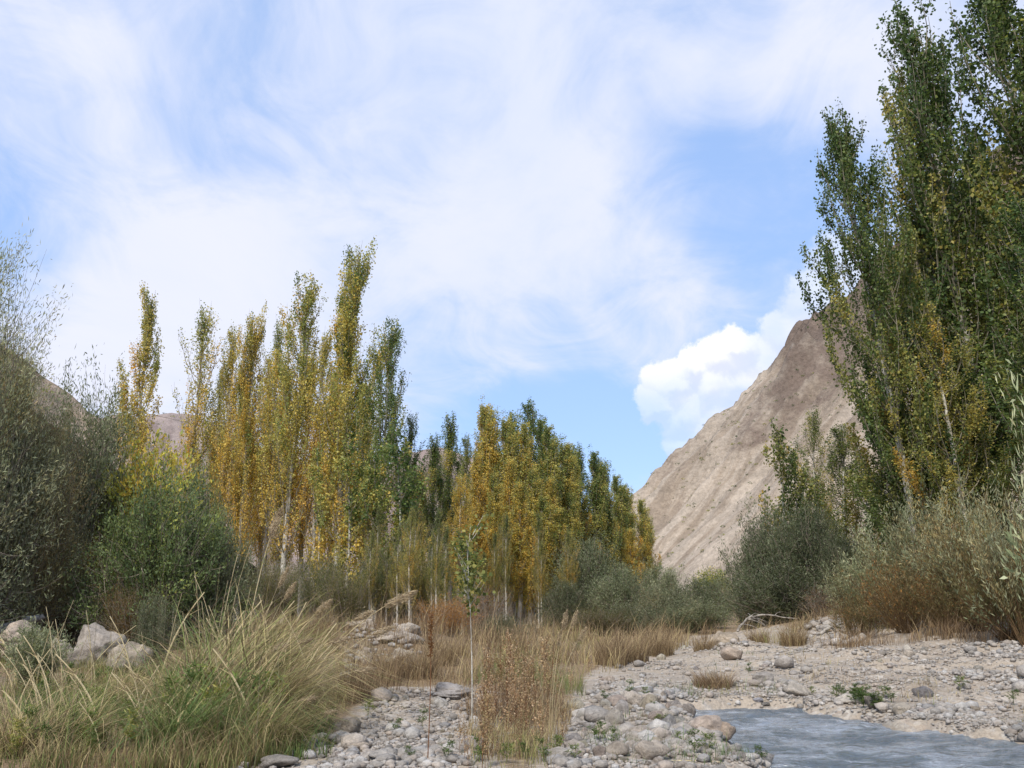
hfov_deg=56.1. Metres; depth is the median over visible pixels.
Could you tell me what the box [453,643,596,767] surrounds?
dry grass
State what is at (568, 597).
oleaster bush
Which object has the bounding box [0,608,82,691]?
sage bush
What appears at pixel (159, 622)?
bush
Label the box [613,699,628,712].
cobble
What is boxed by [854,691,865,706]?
herb tuft
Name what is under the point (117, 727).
green weed
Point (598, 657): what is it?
grass tuft
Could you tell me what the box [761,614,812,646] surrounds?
grass tuft
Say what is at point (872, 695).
herb tuft
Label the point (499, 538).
poplar tree
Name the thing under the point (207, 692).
green weed
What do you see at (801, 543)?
oleaster bush
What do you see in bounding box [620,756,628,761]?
cobble
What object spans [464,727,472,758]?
dry weed
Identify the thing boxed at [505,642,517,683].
dry weed
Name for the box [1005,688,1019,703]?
herb tuft
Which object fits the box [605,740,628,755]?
cobble
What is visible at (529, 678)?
dry weed
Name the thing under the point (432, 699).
cobble
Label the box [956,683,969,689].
cobble
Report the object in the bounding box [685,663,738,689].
grass tuft
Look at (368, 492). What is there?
poplar tree
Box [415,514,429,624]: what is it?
poplar tree
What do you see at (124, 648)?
reed
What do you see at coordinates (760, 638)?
grass tuft
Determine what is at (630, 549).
poplar tree
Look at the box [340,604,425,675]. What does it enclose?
bank face grass
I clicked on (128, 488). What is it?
bushy tree
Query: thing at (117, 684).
reed
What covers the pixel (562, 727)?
dry weed
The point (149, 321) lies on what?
poplar tree
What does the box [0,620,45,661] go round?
boulder
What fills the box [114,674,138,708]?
reed
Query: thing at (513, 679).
dry weed
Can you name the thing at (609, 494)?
poplar tree
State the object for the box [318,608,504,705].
dry meadow grass
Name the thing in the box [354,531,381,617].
poplar tree
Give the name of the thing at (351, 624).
boulder
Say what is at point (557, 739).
herb tuft
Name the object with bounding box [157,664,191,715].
green weed
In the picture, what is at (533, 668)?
dry weed
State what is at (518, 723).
dry weed
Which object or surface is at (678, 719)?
cobble
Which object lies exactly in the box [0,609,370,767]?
foreground grass
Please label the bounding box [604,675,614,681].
cobble
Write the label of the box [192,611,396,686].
grass tussock
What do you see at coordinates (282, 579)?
reed
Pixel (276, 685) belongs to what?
green weed
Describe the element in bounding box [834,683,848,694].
herb tuft
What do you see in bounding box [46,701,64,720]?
green weed
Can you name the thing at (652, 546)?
poplar tree
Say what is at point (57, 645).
reed
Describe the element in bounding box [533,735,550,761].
herb tuft
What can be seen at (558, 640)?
reed
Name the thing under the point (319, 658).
reed
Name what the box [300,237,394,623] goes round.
poplar tree
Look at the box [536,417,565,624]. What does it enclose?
poplar tree
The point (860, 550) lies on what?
willow bush
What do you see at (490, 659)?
dry weed
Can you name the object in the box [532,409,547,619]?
poplar tree
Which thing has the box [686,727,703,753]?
herb tuft
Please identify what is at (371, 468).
poplar tree
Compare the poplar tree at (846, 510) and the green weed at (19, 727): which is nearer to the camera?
the green weed at (19, 727)
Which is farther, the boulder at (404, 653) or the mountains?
the mountains
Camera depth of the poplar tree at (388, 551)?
40.76 m
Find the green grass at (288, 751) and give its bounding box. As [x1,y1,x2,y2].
[0,673,337,767]
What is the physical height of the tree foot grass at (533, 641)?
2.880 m
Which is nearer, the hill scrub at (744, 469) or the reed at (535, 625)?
the reed at (535, 625)
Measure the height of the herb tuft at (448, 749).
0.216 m
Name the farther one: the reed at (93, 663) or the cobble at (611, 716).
the reed at (93, 663)
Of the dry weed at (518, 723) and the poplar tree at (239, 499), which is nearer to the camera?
the dry weed at (518, 723)
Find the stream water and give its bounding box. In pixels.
[695,707,1023,767]
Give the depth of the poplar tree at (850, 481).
39.70 m
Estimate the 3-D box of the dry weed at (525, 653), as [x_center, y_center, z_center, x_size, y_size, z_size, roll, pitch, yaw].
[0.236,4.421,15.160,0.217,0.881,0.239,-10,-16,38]
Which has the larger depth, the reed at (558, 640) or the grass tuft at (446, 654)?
the grass tuft at (446, 654)
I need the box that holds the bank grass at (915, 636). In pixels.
[730,598,1021,650]
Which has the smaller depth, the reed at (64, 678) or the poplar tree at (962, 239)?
the reed at (64, 678)
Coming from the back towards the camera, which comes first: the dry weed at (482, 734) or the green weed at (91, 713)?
the green weed at (91, 713)
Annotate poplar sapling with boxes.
[448,505,495,727]
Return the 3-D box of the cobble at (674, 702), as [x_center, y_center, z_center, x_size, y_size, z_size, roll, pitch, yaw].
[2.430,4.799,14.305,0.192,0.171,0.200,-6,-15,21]
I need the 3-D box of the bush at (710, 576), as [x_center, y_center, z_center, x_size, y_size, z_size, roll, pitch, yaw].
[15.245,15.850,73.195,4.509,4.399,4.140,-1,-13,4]
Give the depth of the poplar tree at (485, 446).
60.52 m
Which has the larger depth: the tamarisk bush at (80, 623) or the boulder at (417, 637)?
the tamarisk bush at (80, 623)
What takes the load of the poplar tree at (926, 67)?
on the ground at (908, 724)
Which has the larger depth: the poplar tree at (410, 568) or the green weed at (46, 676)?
the poplar tree at (410, 568)
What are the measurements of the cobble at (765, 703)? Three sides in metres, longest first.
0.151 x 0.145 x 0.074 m
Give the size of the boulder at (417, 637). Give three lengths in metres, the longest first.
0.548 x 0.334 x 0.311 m
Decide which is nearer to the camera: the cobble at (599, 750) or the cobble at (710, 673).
the cobble at (599, 750)
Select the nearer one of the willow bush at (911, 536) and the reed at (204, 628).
the reed at (204, 628)
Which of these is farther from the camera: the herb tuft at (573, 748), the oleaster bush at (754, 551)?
the oleaster bush at (754, 551)
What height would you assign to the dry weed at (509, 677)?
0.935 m
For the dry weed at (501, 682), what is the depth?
12.69 m
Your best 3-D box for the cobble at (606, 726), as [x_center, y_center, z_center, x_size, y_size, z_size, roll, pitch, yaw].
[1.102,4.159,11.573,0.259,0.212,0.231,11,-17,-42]
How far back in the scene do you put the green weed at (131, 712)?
10.06 m
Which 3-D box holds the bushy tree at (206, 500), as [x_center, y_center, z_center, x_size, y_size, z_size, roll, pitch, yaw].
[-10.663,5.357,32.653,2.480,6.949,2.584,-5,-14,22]
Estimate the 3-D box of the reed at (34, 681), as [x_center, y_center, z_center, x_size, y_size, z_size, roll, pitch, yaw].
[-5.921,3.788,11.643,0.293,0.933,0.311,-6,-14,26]
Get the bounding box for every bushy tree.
[72,421,224,645]
[181,442,236,599]
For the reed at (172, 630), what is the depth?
17.99 m
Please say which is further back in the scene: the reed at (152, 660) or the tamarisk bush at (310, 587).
the tamarisk bush at (310, 587)
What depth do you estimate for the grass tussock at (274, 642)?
14.62 m
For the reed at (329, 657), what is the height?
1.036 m
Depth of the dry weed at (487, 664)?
14.27 m
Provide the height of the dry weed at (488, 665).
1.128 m
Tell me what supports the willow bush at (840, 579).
on the ground at (908, 724)
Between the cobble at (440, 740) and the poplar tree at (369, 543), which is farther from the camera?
the poplar tree at (369, 543)
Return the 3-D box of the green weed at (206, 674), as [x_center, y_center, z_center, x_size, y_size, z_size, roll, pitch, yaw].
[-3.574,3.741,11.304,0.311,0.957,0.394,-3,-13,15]
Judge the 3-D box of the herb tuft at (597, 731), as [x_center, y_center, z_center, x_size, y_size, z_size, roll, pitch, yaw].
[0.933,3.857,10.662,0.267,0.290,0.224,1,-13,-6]
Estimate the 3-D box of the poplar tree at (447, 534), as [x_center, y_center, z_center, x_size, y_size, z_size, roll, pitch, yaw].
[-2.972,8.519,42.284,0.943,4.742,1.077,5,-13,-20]
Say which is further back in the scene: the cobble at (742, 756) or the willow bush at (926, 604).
the willow bush at (926, 604)
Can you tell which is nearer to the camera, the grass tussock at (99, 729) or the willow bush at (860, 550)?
the grass tussock at (99, 729)
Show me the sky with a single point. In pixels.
(598, 213)
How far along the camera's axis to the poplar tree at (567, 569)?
51.05 m
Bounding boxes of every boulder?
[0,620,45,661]
[45,638,71,657]
[56,622,126,667]
[106,641,153,675]
[345,619,374,629]
[359,647,372,657]
[371,630,402,642]
[385,648,414,660]
[395,622,420,634]
[403,632,424,643]
[433,682,473,698]
[708,631,739,645]
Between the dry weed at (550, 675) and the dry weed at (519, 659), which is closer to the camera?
the dry weed at (550, 675)
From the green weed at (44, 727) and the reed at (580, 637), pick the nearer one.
the green weed at (44, 727)
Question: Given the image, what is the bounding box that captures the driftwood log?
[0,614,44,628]
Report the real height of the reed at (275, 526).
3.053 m
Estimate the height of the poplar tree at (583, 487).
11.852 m
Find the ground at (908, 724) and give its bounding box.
[0,605,1023,767]
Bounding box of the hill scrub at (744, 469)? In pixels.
[632,362,868,568]
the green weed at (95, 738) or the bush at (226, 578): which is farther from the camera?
the bush at (226, 578)
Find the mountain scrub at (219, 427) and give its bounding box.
[150,412,457,524]
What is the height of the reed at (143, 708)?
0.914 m
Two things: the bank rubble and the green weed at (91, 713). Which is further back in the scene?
the bank rubble
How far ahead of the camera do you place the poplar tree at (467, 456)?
62.36 m
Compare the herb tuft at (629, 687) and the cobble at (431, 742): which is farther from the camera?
the herb tuft at (629, 687)
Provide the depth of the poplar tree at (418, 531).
43.70 m
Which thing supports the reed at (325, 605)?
on the ground at (908, 724)
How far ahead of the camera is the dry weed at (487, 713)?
9.57 m
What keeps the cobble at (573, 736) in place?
on the ground at (908, 724)
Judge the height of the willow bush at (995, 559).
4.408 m
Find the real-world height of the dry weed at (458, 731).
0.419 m
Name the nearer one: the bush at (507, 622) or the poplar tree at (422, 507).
the bush at (507, 622)
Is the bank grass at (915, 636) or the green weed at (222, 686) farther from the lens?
the bank grass at (915, 636)
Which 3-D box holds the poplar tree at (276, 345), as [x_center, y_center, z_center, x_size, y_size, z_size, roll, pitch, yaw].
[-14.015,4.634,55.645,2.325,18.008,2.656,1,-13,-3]
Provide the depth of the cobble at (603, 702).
13.78 m
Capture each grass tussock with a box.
[0,651,170,752]
[0,677,116,758]
[28,581,459,704]
[50,602,347,718]
[53,591,395,743]
[64,653,176,708]
[69,635,347,760]
[72,611,454,727]
[78,638,249,751]
[86,562,393,677]
[92,573,414,693]
[123,657,378,762]
[155,638,428,725]
[173,666,371,749]
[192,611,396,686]
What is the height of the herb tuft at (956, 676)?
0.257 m
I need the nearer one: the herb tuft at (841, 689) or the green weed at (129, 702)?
the green weed at (129, 702)
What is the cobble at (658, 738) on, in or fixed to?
on the ground at (908, 724)
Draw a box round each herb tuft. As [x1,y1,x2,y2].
[361,698,375,712]
[389,718,403,728]
[404,743,415,754]
[417,708,428,725]
[441,739,455,754]
[471,734,490,758]
[498,742,517,761]
[518,739,530,757]
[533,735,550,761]
[549,733,564,746]
[565,743,582,756]
[587,720,605,738]
[607,725,620,741]
[624,679,633,690]
[673,730,682,737]
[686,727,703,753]
[699,731,716,747]
[754,744,769,756]
[828,686,841,696]
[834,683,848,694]
[847,689,859,704]
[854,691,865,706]
[860,683,871,696]
[866,692,883,708]
[875,685,890,697]
[882,686,897,702]
[954,675,966,686]
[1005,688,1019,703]
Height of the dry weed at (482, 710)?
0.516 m
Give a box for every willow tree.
[0,216,85,628]
[0,278,43,627]
[0,284,65,620]
[0,340,78,623]
[0,386,110,646]
[34,345,147,646]
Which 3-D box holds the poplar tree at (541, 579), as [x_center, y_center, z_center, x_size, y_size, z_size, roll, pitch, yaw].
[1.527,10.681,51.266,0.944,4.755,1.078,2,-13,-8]
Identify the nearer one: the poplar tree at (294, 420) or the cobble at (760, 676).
the cobble at (760, 676)
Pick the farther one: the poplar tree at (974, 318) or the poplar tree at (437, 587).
the poplar tree at (437, 587)
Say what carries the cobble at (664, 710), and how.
on the ground at (908, 724)
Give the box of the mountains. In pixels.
[102,413,501,587]
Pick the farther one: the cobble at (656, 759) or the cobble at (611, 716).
the cobble at (611, 716)
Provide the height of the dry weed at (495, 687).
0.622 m
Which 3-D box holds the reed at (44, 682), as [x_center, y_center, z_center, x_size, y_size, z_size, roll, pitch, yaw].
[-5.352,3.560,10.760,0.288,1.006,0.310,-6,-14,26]
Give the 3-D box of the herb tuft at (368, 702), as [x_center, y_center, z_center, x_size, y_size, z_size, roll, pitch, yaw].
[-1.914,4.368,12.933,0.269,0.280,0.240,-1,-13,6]
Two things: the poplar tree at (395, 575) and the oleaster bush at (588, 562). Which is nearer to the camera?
the poplar tree at (395, 575)
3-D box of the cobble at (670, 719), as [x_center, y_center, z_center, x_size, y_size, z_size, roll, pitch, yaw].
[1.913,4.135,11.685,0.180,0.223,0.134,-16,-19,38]
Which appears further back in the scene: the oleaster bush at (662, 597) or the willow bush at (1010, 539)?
the oleaster bush at (662, 597)
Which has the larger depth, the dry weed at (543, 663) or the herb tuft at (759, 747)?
the dry weed at (543, 663)
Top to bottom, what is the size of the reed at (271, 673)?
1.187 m
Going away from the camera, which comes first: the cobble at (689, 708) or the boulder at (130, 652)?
the cobble at (689, 708)
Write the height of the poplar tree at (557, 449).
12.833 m
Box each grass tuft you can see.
[351,627,423,681]
[386,633,451,679]
[415,626,463,664]
[580,620,640,665]
[588,614,667,662]
[628,618,687,656]
[685,628,723,651]
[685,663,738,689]
[735,620,772,642]
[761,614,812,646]
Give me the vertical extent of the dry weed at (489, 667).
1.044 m
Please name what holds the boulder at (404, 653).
on the ground at (908, 724)
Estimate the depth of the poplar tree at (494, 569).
51.53 m
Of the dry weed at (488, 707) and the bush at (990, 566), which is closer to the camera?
the dry weed at (488, 707)
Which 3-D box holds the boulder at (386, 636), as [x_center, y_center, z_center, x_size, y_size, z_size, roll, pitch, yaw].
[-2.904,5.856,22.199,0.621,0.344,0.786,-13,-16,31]
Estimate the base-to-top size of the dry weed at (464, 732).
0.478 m
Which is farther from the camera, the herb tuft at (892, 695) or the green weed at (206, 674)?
the herb tuft at (892, 695)
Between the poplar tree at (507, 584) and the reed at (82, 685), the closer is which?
the reed at (82, 685)
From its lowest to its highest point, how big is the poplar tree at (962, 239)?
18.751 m
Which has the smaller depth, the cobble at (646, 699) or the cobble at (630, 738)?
the cobble at (630, 738)
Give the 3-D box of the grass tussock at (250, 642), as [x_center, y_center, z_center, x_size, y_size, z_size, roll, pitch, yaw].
[-3.778,3.700,13.653,5.894,2.005,6.199,7,-15,-30]
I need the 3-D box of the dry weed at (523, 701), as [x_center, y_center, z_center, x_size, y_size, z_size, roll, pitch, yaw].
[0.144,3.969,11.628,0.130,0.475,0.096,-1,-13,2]
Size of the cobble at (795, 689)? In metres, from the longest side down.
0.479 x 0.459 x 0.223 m
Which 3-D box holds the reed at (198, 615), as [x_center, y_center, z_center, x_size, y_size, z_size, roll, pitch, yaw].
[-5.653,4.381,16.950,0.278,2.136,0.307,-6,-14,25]
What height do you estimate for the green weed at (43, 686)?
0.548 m
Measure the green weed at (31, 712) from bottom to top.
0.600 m
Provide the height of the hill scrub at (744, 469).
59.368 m
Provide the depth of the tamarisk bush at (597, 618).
40.40 m
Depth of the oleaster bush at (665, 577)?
54.62 m
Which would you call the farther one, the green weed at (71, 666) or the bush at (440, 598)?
the bush at (440, 598)
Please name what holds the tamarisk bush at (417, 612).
on the ground at (908, 724)
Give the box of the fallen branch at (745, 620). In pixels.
[736,612,796,631]
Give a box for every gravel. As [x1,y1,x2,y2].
[232,680,773,767]
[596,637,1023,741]
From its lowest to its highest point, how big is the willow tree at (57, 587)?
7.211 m
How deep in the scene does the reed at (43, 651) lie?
16.97 m
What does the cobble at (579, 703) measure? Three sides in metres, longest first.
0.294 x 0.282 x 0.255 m
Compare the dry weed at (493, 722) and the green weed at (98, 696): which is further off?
the green weed at (98, 696)
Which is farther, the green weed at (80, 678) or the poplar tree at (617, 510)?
the poplar tree at (617, 510)
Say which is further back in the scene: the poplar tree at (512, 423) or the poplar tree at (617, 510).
the poplar tree at (617, 510)
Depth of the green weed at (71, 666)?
16.88 m
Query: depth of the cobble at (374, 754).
9.11 m
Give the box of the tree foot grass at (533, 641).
[42,575,729,676]
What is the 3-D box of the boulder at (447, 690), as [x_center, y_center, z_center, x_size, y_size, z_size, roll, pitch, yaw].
[-0.879,4.580,14.324,0.612,0.269,0.483,-1,-12,-6]
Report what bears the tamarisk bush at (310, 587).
on the ground at (908, 724)
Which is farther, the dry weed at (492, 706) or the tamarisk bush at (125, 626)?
the tamarisk bush at (125, 626)
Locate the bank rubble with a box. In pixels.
[339,615,866,677]
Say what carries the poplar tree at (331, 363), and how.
on the ground at (908, 724)
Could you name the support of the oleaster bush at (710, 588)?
on the ground at (908, 724)
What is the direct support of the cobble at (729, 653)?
on the ground at (908, 724)
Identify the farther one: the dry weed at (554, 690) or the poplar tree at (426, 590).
the poplar tree at (426, 590)
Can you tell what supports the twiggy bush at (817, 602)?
on the ground at (908, 724)
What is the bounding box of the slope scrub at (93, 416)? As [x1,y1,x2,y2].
[41,387,287,554]
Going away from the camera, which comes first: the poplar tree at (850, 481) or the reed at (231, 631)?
the reed at (231, 631)
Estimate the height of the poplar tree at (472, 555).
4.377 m
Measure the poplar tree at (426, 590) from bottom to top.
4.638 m
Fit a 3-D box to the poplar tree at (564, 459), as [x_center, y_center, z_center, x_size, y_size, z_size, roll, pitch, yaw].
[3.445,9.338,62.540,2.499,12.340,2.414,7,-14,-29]
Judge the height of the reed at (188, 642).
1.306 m
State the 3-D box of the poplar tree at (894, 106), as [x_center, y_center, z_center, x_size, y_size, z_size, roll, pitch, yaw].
[14.377,-2.459,32.863,4.260,20.256,3.809,3,-13,-11]
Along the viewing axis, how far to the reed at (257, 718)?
9.34 m
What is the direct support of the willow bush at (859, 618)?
on the ground at (908, 724)
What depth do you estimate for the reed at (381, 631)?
12.81 m
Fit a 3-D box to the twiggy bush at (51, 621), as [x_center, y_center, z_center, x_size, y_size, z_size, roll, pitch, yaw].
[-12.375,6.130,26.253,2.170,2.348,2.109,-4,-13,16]
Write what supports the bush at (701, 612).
on the ground at (908, 724)
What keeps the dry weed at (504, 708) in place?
on the ground at (908, 724)
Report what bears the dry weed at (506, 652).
on the ground at (908, 724)
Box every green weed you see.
[5,717,29,760]
[7,733,23,762]
[17,689,34,710]
[22,701,41,745]
[35,677,51,699]
[38,719,55,747]
[39,670,51,686]
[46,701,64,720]
[60,660,74,682]
[69,670,84,692]
[69,718,81,744]
[79,704,99,744]
[82,719,100,747]
[89,728,100,754]
[92,685,107,707]
[95,669,102,684]
[102,665,112,684]
[111,693,124,739]
[117,698,137,743]
[122,706,143,752]
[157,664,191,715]
[178,660,206,707]
[194,684,221,715]
[195,663,216,691]
[207,680,230,728]
[218,665,250,720]
[238,666,274,713]
[251,702,271,733]
[258,667,291,709]
[272,652,289,670]
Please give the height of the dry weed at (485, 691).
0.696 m
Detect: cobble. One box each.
[259,754,298,767]
[317,753,325,758]
[340,717,360,732]
[349,740,371,747]
[368,748,400,758]
[423,740,435,744]
[430,696,437,704]
[433,697,448,707]
[437,738,446,744]
[453,704,459,709]
[565,733,582,740]
[567,698,584,709]
[580,740,588,746]
[593,745,605,755]
[594,720,613,732]
[599,684,611,690]
[600,698,611,706]
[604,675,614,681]
[605,709,624,724]
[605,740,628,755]
[606,694,626,706]
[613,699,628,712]
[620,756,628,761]
[623,690,642,704]
[626,735,641,741]
[632,687,645,691]
[634,740,669,759]
[639,694,659,709]
[647,711,662,719]
[653,736,662,740]
[653,757,661,762]
[656,654,665,659]
[658,708,675,717]
[662,714,675,725]
[669,700,680,704]
[673,716,684,722]
[681,703,695,716]
[691,715,721,730]
[706,669,716,678]
[720,646,742,659]
[721,721,735,740]
[734,751,745,759]
[752,671,773,682]
[752,697,763,701]
[761,702,769,705]
[782,683,811,695]
[834,693,859,703]
[864,694,884,708]
[892,702,911,714]
[903,645,912,651]
[903,649,914,656]
[911,686,933,697]
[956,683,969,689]
[970,706,979,710]
[973,665,983,670]
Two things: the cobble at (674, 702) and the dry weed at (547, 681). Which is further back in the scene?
the cobble at (674, 702)
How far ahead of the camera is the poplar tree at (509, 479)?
57.71 m
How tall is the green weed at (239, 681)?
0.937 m
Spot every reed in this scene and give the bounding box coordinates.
[0,636,16,683]
[0,649,33,706]
[0,662,12,692]
[0,688,23,715]
[14,647,39,714]
[15,649,50,715]
[17,635,51,706]
[23,664,45,723]
[26,656,38,713]
[32,655,49,719]
[36,623,52,685]
[38,654,67,712]
[39,624,63,690]
[41,608,52,683]
[47,600,73,690]
[47,654,97,715]
[49,619,62,718]
[51,642,70,711]
[61,630,67,685]
[71,702,100,752]
[78,625,136,692]
[86,611,91,691]
[86,673,142,727]
[87,635,95,693]
[101,639,128,709]
[108,658,118,723]
[109,616,131,681]
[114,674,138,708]
[117,641,138,698]
[124,664,155,711]
[124,665,159,749]
[127,659,139,708]
[134,668,156,754]
[140,645,162,683]
[161,592,204,674]
[165,594,181,672]
[184,623,192,665]
[192,576,199,651]
[194,576,213,638]
[196,606,206,661]
[208,649,250,719]
[217,582,227,642]
[218,555,237,654]
[218,611,243,657]
[225,602,264,649]
[227,545,250,634]
[237,642,289,670]
[246,507,282,646]
[250,601,272,648]
[255,567,289,654]
[255,636,314,670]
[255,672,259,760]
[261,581,296,648]
[262,638,289,700]
[276,695,317,710]
[280,603,305,670]
[282,611,312,713]
[283,635,350,669]
[286,598,332,655]
[286,708,338,732]
[291,665,376,703]
[295,644,334,693]
[300,610,373,676]
[301,590,417,714]
[302,623,336,692]
[307,644,351,682]
[316,622,394,681]
[533,615,543,719]
[549,629,561,721]
[551,609,568,727]
[553,609,578,717]
[554,627,586,733]
[556,641,577,714]
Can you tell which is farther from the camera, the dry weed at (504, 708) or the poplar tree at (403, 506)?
the poplar tree at (403, 506)
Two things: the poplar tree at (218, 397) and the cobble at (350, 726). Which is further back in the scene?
the poplar tree at (218, 397)
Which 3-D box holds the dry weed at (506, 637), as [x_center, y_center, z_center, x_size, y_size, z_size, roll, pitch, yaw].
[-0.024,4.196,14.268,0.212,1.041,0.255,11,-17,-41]
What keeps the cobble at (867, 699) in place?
on the ground at (908, 724)
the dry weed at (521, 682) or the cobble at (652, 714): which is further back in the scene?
the cobble at (652, 714)
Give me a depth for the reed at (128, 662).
13.62 m
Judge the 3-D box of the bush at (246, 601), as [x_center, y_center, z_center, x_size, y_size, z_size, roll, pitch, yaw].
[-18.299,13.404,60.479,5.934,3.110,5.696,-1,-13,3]
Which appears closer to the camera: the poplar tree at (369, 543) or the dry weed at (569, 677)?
the dry weed at (569, 677)
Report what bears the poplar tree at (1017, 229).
on the ground at (908, 724)
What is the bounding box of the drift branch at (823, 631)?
[820,624,840,637]
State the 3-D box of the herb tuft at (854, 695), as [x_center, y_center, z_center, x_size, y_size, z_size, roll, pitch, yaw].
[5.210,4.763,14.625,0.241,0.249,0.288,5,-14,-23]
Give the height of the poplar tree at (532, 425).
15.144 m
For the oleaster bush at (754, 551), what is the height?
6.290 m
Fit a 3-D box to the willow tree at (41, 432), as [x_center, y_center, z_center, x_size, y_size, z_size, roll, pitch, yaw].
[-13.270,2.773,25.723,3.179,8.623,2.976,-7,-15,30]
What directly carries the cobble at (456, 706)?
on the ground at (908, 724)
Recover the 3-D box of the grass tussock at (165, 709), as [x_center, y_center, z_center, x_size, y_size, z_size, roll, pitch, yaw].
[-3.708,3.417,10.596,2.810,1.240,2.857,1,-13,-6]
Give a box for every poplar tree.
[112,280,164,480]
[164,298,228,495]
[201,369,234,511]
[202,319,253,551]
[211,299,276,618]
[220,370,254,620]
[243,348,283,616]
[248,316,295,611]
[253,269,333,621]
[259,359,301,611]
[287,351,324,618]
[290,442,338,623]
[295,330,342,618]
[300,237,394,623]
[309,357,347,621]
[315,434,377,600]
[344,316,411,609]
[344,445,396,619]
[345,376,387,618]
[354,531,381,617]
[358,420,433,623]
[362,516,378,618]
[369,504,387,621]
[376,545,395,624]
[382,522,409,620]
[391,411,429,560]
[394,505,421,621]
[399,550,415,622]
[402,547,421,620]
[403,512,431,570]
[408,506,425,620]
[411,466,434,615]
[414,548,428,625]
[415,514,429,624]
[416,433,451,590]
[418,528,441,613]
[425,506,446,608]
[425,553,442,615]
[432,410,466,617]
[437,525,455,629]
[438,527,488,621]
[442,472,477,616]
[450,434,474,578]
[464,450,489,619]
[465,394,501,559]
[469,405,503,615]
[473,555,485,620]
[477,465,507,613]
[481,550,490,603]
[486,530,501,614]
[488,406,501,612]
[488,411,523,617]
[490,525,506,620]
[491,513,511,615]
[496,513,514,619]
[496,553,511,613]
[499,416,523,612]
[499,457,527,615]
[504,409,521,620]
[505,480,537,626]
[512,414,539,622]
[515,397,550,621]
[519,460,545,624]
[529,490,561,625]
[529,512,546,627]
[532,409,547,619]
[532,540,548,627]
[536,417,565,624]
[539,475,565,623]
[550,432,564,504]
[550,507,572,620]
[555,436,584,600]
[556,436,584,534]
[557,562,568,601]
[559,530,575,628]
[561,442,591,518]
[561,535,580,588]
[563,488,584,562]
[571,447,591,619]
[579,493,600,559]
[582,443,609,567]
[592,457,619,581]
[602,460,622,572]
[604,508,621,587]
[610,470,630,569]
[619,479,639,577]
[619,487,644,572]
[621,527,645,582]
[633,493,653,585]
[644,515,662,577]
[757,417,819,550]
[779,441,820,563]
[784,403,835,542]
[795,97,968,615]
[808,419,872,554]
[830,455,891,593]
[841,270,934,527]
[846,386,974,558]
[866,60,992,503]
[868,0,1023,537]
[892,289,992,556]
[901,138,1023,521]
[909,342,1023,563]
[923,0,1023,348]
[934,144,1023,500]
[970,188,1023,491]
[980,0,1023,273]
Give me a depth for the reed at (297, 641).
13.04 m
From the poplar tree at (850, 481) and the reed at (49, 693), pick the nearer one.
the reed at (49, 693)
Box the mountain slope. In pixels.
[611,137,1023,599]
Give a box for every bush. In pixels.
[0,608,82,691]
[32,583,97,642]
[55,553,117,644]
[56,449,259,649]
[88,573,173,642]
[130,584,183,671]
[170,499,267,647]
[239,581,254,617]
[241,546,311,626]
[271,571,320,618]
[290,544,354,630]
[301,557,384,631]
[344,571,379,617]
[352,527,423,624]
[390,559,430,623]
[406,592,488,638]
[422,572,456,614]
[445,582,518,641]
[476,611,532,641]
[496,593,536,618]
[527,574,591,629]
[533,530,651,627]
[562,601,642,636]
[582,560,664,626]
[595,593,672,635]
[628,576,703,631]
[633,556,689,600]
[656,590,729,632]
[666,571,735,628]
[685,565,735,616]
[710,534,766,629]
[713,493,815,627]
[713,555,857,625]
[751,494,867,614]
[795,579,853,616]
[808,527,873,611]
[818,545,881,616]
[820,583,894,638]
[837,499,936,628]
[840,541,958,633]
[869,469,981,627]
[897,465,1023,631]
[897,558,989,633]
[943,537,1023,640]
[953,455,1023,646]
[953,533,1021,615]
[993,324,1023,599]
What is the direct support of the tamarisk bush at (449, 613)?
on the ground at (908, 724)
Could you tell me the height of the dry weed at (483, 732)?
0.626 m
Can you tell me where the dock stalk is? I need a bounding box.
[426,611,434,757]
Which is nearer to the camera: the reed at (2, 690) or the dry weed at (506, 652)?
the reed at (2, 690)
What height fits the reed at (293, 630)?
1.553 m
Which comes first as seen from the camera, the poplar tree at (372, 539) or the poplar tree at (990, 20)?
the poplar tree at (990, 20)
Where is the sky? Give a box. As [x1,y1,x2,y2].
[0,0,1023,509]
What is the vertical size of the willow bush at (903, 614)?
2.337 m
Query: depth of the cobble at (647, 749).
9.46 m
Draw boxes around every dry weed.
[454,715,463,749]
[459,712,471,757]
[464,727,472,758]
[474,641,494,709]
[474,682,488,722]
[476,704,491,767]
[476,718,488,751]
[477,678,493,711]
[478,694,486,731]
[481,643,496,693]
[481,651,493,677]
[482,635,497,685]
[482,726,491,753]
[483,694,493,757]
[483,695,492,724]
[487,667,496,715]
[489,666,502,724]
[489,674,501,697]
[489,694,495,720]
[489,711,496,741]
[489,735,494,756]
[493,639,508,702]
[494,728,501,760]
[498,671,514,732]
[499,661,513,715]
[500,624,515,675]
[500,636,512,672]
[502,630,518,683]
[502,650,518,696]
[503,683,516,738]
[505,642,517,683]
[508,645,520,690]
[508,671,521,724]
[510,685,520,729]
[511,667,516,693]
[511,703,524,746]
[515,647,521,685]
[516,652,528,690]
[517,668,533,728]
[517,676,528,729]
[519,638,532,671]
[519,692,527,729]
[520,652,538,721]
[521,697,534,739]
[525,679,542,748]
[526,654,539,705]
[535,704,544,729]
[537,634,552,687]
[537,640,548,694]
[537,714,546,742]
[543,661,554,689]
[543,666,551,709]
[546,635,560,695]
[551,677,559,701]
[559,706,568,737]
[567,667,574,686]

